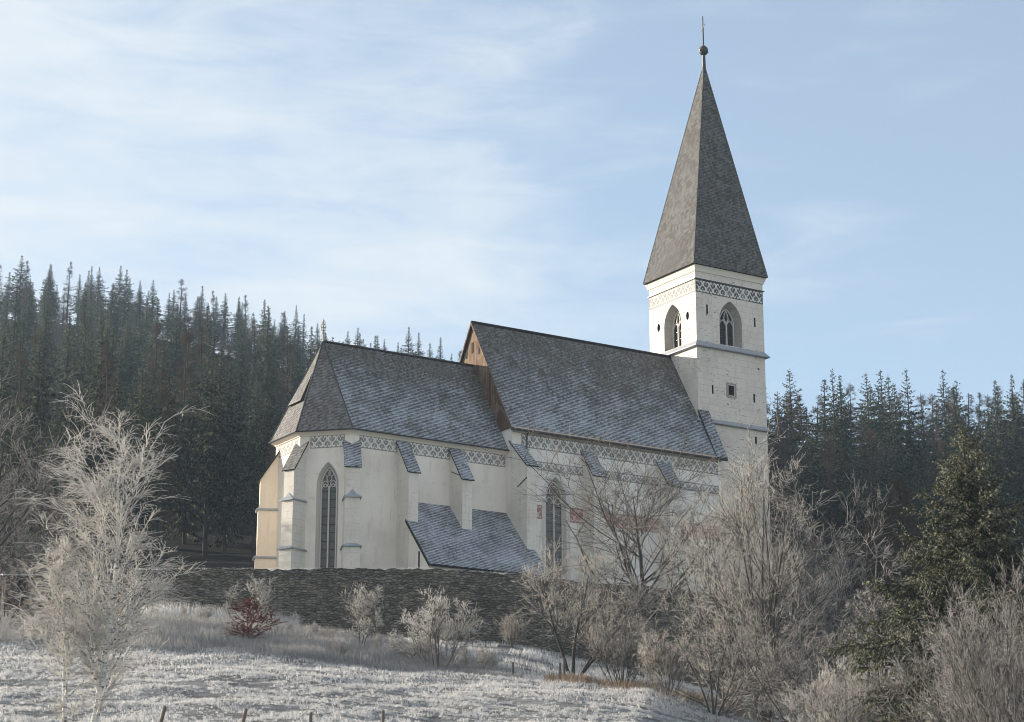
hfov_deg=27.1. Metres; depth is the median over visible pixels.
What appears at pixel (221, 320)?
spruce tree
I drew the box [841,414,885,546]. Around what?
spruce tree
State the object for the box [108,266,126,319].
spruce tree
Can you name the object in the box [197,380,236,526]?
spruce tree
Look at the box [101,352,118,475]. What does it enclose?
larch tree
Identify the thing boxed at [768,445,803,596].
spruce tree
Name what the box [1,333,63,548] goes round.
spruce tree
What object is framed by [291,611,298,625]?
frosted sapling
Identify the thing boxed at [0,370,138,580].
bare tree
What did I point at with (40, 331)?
spruce tree
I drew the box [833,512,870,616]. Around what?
spruce tree
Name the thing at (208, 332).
larch tree
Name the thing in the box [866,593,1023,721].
bare bush
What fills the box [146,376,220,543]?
spruce tree
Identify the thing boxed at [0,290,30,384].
spruce tree
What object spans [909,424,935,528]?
spruce tree
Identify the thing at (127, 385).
spruce tree
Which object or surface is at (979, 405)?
larch tree
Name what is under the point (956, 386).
spruce tree
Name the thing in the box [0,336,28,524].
spruce tree
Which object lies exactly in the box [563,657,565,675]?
fence post
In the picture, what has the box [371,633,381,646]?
bank shrub
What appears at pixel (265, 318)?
spruce tree
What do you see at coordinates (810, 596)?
bare tree
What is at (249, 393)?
spruce tree
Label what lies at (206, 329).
spruce tree
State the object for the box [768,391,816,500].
spruce tree
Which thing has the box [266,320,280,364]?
spruce tree
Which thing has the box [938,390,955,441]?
larch tree
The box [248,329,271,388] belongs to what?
spruce tree
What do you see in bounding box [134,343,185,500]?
spruce tree
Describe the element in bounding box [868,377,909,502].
spruce tree
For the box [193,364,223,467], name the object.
spruce tree
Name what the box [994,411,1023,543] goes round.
spruce tree
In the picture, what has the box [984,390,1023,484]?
spruce tree
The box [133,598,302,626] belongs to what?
frosted reeds
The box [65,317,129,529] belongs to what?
spruce tree
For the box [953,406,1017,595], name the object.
spruce tree
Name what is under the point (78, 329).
spruce tree
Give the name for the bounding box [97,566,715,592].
wall top grass
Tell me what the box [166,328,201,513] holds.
larch tree
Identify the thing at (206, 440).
spruce tree
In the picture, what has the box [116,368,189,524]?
spruce tree
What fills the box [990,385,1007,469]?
larch tree
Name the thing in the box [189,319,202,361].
spruce tree
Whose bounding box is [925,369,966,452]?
spruce tree
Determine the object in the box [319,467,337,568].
window
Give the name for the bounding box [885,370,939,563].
spruce tree
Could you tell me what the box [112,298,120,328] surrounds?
spruce tree
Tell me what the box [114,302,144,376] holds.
spruce tree
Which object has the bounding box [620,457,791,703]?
bare tree
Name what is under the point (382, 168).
sky
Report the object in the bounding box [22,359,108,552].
spruce tree
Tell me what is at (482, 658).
bank shrub
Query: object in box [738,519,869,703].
bare tree
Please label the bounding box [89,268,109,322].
spruce tree
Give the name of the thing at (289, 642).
rimed bank grass
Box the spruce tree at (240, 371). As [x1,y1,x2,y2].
[223,334,254,436]
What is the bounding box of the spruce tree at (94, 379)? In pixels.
[58,368,116,496]
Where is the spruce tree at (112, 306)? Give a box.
[90,283,122,357]
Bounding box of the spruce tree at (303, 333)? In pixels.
[299,314,309,367]
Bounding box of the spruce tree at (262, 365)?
[242,306,293,419]
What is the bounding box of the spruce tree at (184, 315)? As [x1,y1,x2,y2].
[172,297,191,331]
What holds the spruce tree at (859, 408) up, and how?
on the hillside
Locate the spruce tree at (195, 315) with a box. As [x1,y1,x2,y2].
[190,297,205,342]
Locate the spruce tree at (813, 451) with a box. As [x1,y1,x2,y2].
[784,425,840,572]
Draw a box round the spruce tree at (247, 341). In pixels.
[231,312,262,389]
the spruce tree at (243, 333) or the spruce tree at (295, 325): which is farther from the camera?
the spruce tree at (295, 325)
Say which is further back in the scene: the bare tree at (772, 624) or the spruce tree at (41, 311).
the spruce tree at (41, 311)
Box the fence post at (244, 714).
[241,708,247,721]
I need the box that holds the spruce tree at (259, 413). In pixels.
[237,376,274,489]
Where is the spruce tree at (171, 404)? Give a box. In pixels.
[142,350,200,547]
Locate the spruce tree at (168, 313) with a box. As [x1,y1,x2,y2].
[160,293,172,339]
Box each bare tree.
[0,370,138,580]
[0,419,89,588]
[0,479,107,606]
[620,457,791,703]
[639,409,878,721]
[708,412,900,719]
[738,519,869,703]
[774,524,912,711]
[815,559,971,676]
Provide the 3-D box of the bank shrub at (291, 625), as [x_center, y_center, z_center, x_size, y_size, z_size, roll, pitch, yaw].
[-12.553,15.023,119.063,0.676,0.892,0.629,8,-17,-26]
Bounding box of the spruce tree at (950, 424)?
[919,387,980,512]
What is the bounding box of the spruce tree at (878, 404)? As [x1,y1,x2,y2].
[859,386,895,486]
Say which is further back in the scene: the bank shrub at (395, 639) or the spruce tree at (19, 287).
the spruce tree at (19, 287)
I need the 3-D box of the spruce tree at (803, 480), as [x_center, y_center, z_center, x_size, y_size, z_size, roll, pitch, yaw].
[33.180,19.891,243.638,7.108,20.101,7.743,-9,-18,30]
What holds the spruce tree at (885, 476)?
on the hillside
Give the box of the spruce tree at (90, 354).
[82,330,103,415]
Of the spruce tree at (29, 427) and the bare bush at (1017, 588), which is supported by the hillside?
the spruce tree at (29, 427)
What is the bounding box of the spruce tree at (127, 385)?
[104,335,137,432]
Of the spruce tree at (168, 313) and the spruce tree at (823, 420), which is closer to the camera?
the spruce tree at (823, 420)
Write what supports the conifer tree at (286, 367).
on the hillside
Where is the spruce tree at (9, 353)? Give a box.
[1,337,28,432]
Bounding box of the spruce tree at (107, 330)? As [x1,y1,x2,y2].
[91,313,118,383]
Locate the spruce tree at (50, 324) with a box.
[33,302,59,366]
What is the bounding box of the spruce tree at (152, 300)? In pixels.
[143,281,164,335]
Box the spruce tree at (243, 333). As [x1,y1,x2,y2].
[226,313,253,375]
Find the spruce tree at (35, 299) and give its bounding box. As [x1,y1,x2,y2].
[19,283,39,350]
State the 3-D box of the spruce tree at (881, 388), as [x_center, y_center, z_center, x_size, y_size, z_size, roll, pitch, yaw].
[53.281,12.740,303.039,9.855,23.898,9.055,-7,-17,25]
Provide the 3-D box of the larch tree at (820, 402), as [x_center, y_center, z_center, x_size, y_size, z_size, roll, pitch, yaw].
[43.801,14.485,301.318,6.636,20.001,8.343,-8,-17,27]
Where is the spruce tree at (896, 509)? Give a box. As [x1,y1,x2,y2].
[846,475,968,714]
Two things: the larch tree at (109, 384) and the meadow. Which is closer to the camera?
the meadow
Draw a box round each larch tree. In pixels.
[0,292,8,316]
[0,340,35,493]
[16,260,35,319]
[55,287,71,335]
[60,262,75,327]
[82,340,123,544]
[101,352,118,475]
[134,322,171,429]
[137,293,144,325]
[139,369,182,555]
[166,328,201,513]
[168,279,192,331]
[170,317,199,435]
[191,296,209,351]
[202,319,214,365]
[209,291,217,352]
[214,346,236,410]
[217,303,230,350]
[222,347,238,396]
[233,414,272,527]
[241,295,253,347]
[245,319,264,397]
[254,427,276,539]
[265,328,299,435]
[276,312,290,366]
[766,393,788,517]
[769,407,797,562]
[769,422,795,582]
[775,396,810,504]
[789,394,822,527]
[804,395,823,477]
[814,428,862,602]
[817,403,827,528]
[832,405,869,523]
[840,381,860,457]
[853,426,898,577]
[892,531,905,602]
[894,390,912,429]
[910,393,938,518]
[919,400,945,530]
[926,393,943,483]
[929,427,962,531]
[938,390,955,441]
[942,389,961,452]
[958,393,978,441]
[971,393,986,439]
[981,394,995,444]
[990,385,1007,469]
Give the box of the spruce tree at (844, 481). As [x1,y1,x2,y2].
[818,442,880,580]
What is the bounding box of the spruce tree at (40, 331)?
[25,326,47,440]
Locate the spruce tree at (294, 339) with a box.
[283,335,301,382]
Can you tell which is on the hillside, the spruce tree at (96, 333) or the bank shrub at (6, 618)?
the spruce tree at (96, 333)
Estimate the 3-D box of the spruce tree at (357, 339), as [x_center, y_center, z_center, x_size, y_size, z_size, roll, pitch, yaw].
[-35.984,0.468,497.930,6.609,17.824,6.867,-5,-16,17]
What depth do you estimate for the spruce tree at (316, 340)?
511.17 m
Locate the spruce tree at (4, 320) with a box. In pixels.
[0,300,13,366]
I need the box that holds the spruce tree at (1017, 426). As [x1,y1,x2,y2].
[1003,393,1023,484]
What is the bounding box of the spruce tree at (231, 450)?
[183,363,257,553]
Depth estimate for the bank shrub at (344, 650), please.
109.75 m
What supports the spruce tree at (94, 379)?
on the hillside
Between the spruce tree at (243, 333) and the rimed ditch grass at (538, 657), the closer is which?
the rimed ditch grass at (538, 657)
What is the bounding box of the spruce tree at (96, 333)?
[85,294,112,355]
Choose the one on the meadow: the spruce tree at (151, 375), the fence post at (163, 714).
the fence post at (163, 714)
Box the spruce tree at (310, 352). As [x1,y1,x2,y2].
[299,326,316,377]
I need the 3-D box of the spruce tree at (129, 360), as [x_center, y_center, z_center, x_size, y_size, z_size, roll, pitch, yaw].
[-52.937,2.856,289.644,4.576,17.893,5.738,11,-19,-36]
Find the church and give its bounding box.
[252,16,771,606]
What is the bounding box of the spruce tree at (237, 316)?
[223,297,246,376]
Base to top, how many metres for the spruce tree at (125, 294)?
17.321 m
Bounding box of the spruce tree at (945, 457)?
[918,437,972,556]
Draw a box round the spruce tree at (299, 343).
[290,328,308,371]
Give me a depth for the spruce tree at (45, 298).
503.77 m
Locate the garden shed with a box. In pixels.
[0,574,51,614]
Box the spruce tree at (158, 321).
[132,297,178,379]
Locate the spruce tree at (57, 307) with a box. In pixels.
[36,265,60,319]
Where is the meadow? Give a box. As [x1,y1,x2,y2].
[0,621,866,721]
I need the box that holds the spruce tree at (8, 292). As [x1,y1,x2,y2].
[0,272,13,319]
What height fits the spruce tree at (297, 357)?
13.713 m
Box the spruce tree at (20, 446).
[0,394,46,558]
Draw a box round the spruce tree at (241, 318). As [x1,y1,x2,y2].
[235,302,248,344]
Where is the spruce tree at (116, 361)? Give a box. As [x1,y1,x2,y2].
[89,325,132,429]
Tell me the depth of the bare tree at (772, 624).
100.52 m
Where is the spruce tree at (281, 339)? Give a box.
[275,312,295,374]
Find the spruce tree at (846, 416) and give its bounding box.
[818,381,881,528]
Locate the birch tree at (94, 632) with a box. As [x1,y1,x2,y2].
[2,380,212,721]
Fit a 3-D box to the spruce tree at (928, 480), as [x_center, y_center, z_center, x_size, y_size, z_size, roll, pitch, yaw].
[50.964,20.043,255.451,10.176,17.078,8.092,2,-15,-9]
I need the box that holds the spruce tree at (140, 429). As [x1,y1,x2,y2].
[107,362,172,560]
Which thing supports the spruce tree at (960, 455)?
on the hillside
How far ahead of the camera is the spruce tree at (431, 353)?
485.52 m
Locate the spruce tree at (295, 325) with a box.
[286,305,301,353]
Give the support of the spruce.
on the meadow
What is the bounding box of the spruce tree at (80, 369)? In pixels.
[61,323,108,514]
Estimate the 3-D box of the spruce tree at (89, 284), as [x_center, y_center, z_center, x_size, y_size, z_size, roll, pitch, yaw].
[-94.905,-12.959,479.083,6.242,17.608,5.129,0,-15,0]
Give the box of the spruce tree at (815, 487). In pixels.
[771,441,837,583]
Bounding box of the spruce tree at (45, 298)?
[38,271,59,319]
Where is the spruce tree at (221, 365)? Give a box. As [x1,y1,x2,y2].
[184,347,247,516]
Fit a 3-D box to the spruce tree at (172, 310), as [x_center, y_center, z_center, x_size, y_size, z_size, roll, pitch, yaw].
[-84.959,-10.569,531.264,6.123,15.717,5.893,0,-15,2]
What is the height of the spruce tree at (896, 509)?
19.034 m
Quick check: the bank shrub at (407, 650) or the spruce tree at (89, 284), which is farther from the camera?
the spruce tree at (89, 284)
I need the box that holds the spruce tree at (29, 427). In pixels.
[1,382,43,489]
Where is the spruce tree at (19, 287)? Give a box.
[1,256,32,322]
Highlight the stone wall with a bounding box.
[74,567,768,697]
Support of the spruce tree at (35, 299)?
on the hillside
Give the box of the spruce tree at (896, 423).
[866,384,939,525]
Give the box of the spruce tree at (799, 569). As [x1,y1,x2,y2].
[784,536,816,616]
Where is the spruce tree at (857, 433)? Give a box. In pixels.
[846,405,877,500]
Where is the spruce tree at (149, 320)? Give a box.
[139,301,154,352]
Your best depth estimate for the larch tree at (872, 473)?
256.61 m
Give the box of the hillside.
[0,319,1018,717]
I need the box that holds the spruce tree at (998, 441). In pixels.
[975,380,1023,541]
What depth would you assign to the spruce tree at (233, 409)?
233.22 m
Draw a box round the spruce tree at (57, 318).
[51,287,65,323]
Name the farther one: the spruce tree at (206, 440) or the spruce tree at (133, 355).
the spruce tree at (133, 355)
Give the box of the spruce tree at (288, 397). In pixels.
[272,361,298,450]
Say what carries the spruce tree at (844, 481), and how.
on the hillside
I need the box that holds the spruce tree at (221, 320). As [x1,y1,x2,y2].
[211,294,234,348]
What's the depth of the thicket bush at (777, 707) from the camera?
93.37 m
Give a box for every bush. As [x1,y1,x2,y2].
[0,549,65,624]
[15,582,89,633]
[223,597,287,641]
[236,575,282,625]
[339,583,387,643]
[388,583,487,668]
[492,603,529,647]
[510,538,674,676]
[582,605,662,684]
[633,619,701,696]
[644,586,810,721]
[712,601,863,721]
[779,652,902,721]
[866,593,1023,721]
[913,572,1023,721]
[959,544,1023,721]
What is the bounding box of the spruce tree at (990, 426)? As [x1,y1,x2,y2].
[974,403,1023,544]
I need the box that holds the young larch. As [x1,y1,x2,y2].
[835,512,913,708]
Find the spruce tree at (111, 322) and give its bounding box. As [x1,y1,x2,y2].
[88,310,118,368]
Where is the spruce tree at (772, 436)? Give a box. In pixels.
[767,417,789,524]
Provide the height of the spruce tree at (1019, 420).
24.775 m
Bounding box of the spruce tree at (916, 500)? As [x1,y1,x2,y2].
[889,457,938,576]
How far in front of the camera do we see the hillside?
206.67 m
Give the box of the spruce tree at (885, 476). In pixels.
[840,448,928,601]
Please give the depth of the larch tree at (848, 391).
314.08 m
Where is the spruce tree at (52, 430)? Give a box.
[8,402,84,560]
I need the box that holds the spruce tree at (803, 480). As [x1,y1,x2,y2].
[773,449,836,590]
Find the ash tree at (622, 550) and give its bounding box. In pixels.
[473,396,757,676]
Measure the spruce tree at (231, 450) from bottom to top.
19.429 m
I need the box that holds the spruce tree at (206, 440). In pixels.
[178,335,238,555]
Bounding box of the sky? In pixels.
[0,0,1023,483]
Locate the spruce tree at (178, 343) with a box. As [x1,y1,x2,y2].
[161,304,192,399]
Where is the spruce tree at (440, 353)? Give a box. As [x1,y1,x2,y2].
[437,337,449,360]
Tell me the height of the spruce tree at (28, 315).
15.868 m
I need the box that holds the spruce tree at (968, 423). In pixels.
[955,411,979,508]
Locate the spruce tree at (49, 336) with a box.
[42,326,57,383]
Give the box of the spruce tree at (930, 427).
[904,407,942,492]
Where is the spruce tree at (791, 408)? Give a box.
[770,370,819,500]
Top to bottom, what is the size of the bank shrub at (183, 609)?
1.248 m
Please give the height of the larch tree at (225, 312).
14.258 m
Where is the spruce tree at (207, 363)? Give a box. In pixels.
[185,325,218,436]
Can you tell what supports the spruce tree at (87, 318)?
on the hillside
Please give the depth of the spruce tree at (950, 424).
280.55 m
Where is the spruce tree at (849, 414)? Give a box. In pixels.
[826,375,858,459]
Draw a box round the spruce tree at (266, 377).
[238,362,281,459]
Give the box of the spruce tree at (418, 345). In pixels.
[410,333,426,355]
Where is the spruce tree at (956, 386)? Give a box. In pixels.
[946,381,981,445]
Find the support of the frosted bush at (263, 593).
on the meadow
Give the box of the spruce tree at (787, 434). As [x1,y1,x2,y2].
[771,393,808,500]
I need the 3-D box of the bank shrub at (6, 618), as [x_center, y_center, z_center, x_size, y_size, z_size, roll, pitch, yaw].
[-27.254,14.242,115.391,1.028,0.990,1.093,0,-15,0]
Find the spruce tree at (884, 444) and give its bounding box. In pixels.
[862,430,920,532]
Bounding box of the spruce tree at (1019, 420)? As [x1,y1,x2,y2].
[1007,379,1023,466]
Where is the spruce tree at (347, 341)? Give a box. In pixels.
[345,331,351,343]
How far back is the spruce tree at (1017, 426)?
280.16 m
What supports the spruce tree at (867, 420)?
on the hillside
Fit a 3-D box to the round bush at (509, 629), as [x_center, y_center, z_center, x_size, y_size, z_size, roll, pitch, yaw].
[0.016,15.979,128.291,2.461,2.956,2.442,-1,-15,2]
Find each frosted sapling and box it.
[218,581,241,617]
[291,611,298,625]
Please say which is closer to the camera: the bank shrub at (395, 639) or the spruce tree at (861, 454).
the bank shrub at (395, 639)
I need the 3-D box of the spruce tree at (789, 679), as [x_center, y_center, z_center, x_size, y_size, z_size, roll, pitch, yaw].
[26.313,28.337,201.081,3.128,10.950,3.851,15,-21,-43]
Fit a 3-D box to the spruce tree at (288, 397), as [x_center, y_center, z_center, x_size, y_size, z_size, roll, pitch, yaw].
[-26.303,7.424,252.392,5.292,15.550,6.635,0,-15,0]
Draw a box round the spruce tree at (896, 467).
[870,424,922,578]
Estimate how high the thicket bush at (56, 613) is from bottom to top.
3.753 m
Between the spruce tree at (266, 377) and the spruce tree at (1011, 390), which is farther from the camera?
the spruce tree at (1011, 390)
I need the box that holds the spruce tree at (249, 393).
[236,358,267,471]
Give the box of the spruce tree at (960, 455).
[942,423,976,516]
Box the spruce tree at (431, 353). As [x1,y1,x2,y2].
[426,346,433,357]
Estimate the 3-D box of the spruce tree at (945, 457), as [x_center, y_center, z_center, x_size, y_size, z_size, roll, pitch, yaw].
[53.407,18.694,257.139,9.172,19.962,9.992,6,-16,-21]
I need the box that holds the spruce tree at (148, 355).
[135,316,173,400]
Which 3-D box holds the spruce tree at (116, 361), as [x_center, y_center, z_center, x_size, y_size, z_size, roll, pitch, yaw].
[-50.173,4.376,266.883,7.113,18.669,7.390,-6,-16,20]
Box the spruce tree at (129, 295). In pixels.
[123,278,134,316]
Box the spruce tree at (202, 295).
[189,286,213,342]
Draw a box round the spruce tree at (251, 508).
[225,405,269,557]
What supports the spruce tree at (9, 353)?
on the hillside
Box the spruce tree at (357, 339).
[353,328,362,345]
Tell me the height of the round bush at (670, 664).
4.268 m
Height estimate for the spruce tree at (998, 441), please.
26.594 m
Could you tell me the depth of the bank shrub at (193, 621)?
118.09 m
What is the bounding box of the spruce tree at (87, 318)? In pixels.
[70,289,97,357]
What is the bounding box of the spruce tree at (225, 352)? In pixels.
[215,333,242,393]
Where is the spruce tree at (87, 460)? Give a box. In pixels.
[61,401,101,561]
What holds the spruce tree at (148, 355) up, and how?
on the hillside
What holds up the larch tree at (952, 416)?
on the hillside
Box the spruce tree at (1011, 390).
[995,375,1023,470]
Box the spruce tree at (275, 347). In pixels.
[268,326,282,372]
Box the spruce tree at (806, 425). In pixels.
[798,407,822,467]
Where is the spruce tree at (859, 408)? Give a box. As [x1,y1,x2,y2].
[848,374,901,460]
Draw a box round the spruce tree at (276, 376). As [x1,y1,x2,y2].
[245,338,283,436]
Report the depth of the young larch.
173.54 m
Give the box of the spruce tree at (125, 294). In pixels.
[115,270,135,334]
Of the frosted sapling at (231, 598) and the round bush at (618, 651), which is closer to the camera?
the round bush at (618, 651)
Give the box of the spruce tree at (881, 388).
[850,370,907,457]
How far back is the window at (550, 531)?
158.13 m
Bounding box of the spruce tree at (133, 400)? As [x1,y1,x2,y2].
[108,376,157,510]
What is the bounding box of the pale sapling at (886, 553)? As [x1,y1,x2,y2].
[818,527,911,698]
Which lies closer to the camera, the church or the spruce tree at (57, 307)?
the church
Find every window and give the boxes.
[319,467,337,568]
[545,482,562,578]
[672,311,681,348]
[719,309,733,345]
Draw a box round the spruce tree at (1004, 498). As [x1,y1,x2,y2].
[990,447,1023,551]
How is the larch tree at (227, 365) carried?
on the hillside
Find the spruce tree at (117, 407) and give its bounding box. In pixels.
[75,364,141,561]
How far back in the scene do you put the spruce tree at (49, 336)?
303.41 m
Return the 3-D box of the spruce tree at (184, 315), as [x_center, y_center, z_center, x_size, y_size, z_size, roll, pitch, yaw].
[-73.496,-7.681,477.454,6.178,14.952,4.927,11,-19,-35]
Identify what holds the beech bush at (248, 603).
on the meadow
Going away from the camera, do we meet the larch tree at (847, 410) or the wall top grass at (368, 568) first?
the wall top grass at (368, 568)
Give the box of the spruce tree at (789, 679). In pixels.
[779,650,804,698]
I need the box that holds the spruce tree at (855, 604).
[841,554,867,683]
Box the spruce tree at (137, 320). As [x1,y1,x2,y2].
[121,310,147,373]
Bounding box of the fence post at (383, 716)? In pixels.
[381,710,384,721]
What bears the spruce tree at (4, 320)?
on the hillside
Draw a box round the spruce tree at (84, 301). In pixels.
[73,282,92,328]
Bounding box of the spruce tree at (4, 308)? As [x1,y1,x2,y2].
[0,299,16,357]
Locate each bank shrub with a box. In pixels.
[3,616,16,626]
[148,604,167,615]
[178,605,187,615]
[178,614,197,626]
[194,604,217,620]
[217,618,240,636]
[259,612,290,631]
[284,622,293,632]
[303,621,319,636]
[318,623,340,639]
[331,640,349,654]
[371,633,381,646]
[382,632,407,652]
[398,638,423,657]
[456,646,471,664]
[468,646,499,669]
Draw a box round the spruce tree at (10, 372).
[0,355,38,461]
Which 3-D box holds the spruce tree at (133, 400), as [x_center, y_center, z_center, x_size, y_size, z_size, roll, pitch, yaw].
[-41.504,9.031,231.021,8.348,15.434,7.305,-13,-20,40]
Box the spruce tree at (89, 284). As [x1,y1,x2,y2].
[77,266,102,312]
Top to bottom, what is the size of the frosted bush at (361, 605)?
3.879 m
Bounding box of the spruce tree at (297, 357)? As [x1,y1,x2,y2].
[281,341,304,398]
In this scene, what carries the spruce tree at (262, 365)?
on the hillside
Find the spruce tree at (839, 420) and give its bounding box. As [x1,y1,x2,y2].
[814,369,868,524]
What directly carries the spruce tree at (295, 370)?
on the hillside
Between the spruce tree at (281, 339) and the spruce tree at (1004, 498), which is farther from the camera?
the spruce tree at (281, 339)
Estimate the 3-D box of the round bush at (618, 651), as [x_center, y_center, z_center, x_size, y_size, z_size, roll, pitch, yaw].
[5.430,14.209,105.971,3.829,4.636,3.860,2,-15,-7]
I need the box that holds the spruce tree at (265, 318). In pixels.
[244,300,275,379]
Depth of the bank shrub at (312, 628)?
118.22 m
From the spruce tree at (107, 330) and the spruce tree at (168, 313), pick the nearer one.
the spruce tree at (107, 330)
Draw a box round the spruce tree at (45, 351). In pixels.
[15,310,61,453]
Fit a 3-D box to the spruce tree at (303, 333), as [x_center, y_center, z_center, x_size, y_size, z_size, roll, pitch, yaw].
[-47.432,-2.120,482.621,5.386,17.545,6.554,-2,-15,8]
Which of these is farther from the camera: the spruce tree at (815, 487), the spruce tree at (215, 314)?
the spruce tree at (215, 314)
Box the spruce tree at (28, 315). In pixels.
[11,284,40,359]
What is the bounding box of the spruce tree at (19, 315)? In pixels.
[11,307,30,374]
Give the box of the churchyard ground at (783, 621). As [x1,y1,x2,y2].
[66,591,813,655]
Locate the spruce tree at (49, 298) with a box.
[37,264,62,320]
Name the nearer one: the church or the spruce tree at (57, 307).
the church
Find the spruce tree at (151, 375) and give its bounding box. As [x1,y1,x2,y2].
[129,343,177,439]
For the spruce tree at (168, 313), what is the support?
on the hillside
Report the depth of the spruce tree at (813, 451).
269.67 m
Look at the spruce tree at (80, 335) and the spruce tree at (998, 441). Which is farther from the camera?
the spruce tree at (80, 335)
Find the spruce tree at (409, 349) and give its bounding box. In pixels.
[402,327,419,354]
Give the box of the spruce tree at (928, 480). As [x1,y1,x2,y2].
[907,459,960,569]
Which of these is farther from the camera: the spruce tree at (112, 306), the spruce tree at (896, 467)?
the spruce tree at (112, 306)
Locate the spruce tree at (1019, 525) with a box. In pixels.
[1005,497,1023,603]
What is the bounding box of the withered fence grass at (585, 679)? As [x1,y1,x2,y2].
[542,671,767,721]
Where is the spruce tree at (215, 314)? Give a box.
[206,297,221,352]
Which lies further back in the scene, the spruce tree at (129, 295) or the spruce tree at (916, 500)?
the spruce tree at (129, 295)
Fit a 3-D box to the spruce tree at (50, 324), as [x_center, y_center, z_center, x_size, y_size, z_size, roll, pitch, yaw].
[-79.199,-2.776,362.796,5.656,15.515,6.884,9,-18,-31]
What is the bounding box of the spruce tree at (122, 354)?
[108,332,138,389]
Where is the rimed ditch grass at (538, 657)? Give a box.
[384,637,717,698]
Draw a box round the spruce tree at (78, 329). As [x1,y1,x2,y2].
[71,294,89,361]
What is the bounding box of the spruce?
[816,424,1023,721]
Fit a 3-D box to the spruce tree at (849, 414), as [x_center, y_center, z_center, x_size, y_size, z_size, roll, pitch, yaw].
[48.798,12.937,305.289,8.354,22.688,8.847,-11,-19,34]
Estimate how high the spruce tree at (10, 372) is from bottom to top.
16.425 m
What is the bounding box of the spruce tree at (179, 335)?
[164,310,185,383]
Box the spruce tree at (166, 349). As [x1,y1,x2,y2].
[137,336,178,430]
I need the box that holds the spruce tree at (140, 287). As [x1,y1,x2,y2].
[131,281,145,317]
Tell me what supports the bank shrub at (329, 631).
on the meadow
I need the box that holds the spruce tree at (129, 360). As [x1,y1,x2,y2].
[114,319,137,409]
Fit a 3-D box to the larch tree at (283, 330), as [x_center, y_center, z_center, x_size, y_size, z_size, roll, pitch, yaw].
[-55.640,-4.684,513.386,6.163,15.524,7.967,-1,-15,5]
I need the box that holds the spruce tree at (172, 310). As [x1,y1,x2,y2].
[163,290,179,339]
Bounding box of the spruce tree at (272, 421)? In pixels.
[237,387,279,528]
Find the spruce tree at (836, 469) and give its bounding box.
[811,428,860,569]
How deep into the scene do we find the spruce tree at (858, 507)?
244.14 m
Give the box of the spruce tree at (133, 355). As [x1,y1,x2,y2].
[113,315,146,391]
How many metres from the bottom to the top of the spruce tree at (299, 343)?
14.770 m
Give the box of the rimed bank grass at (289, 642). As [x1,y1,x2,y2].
[0,609,523,677]
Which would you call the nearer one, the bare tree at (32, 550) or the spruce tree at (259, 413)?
the bare tree at (32, 550)
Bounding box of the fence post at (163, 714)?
[159,706,166,721]
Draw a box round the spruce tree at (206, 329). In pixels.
[177,306,235,414]
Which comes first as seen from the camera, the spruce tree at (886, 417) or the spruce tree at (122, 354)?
the spruce tree at (886, 417)
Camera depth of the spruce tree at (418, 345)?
498.58 m
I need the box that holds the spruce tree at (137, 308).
[131,288,147,324]
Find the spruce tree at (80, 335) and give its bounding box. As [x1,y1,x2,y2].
[70,291,98,390]
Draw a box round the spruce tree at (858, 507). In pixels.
[826,454,889,590]
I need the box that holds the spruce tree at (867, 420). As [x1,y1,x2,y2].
[854,386,887,507]
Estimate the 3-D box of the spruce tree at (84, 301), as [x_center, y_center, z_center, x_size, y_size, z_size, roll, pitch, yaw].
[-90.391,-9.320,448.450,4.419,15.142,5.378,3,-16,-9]
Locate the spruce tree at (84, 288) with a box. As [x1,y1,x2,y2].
[76,271,93,315]
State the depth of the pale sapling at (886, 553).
113.72 m
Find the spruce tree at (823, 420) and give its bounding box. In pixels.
[802,380,854,544]
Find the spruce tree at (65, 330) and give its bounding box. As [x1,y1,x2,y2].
[34,312,90,443]
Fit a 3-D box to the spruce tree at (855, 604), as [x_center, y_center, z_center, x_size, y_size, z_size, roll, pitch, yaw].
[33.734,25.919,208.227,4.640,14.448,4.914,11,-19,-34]
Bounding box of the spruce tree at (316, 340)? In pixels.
[303,323,321,369]
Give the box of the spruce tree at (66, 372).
[36,321,95,460]
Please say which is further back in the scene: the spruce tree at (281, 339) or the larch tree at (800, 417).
the spruce tree at (281, 339)
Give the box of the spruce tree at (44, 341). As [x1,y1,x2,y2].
[29,317,59,383]
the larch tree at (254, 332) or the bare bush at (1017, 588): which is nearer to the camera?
the bare bush at (1017, 588)
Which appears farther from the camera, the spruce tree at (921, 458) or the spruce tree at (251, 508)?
the spruce tree at (921, 458)
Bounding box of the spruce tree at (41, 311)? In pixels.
[27,281,57,350]
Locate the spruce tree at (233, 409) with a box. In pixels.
[215,367,253,472]
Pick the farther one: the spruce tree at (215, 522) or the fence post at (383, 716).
the spruce tree at (215, 522)
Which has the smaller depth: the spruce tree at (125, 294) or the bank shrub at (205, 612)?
the bank shrub at (205, 612)
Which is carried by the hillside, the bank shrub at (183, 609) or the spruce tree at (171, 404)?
the spruce tree at (171, 404)
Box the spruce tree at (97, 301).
[88,276,105,343]
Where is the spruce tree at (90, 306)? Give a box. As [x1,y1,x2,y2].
[87,293,98,336]
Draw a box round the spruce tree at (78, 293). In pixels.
[68,274,82,325]
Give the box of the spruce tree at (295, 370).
[271,330,306,429]

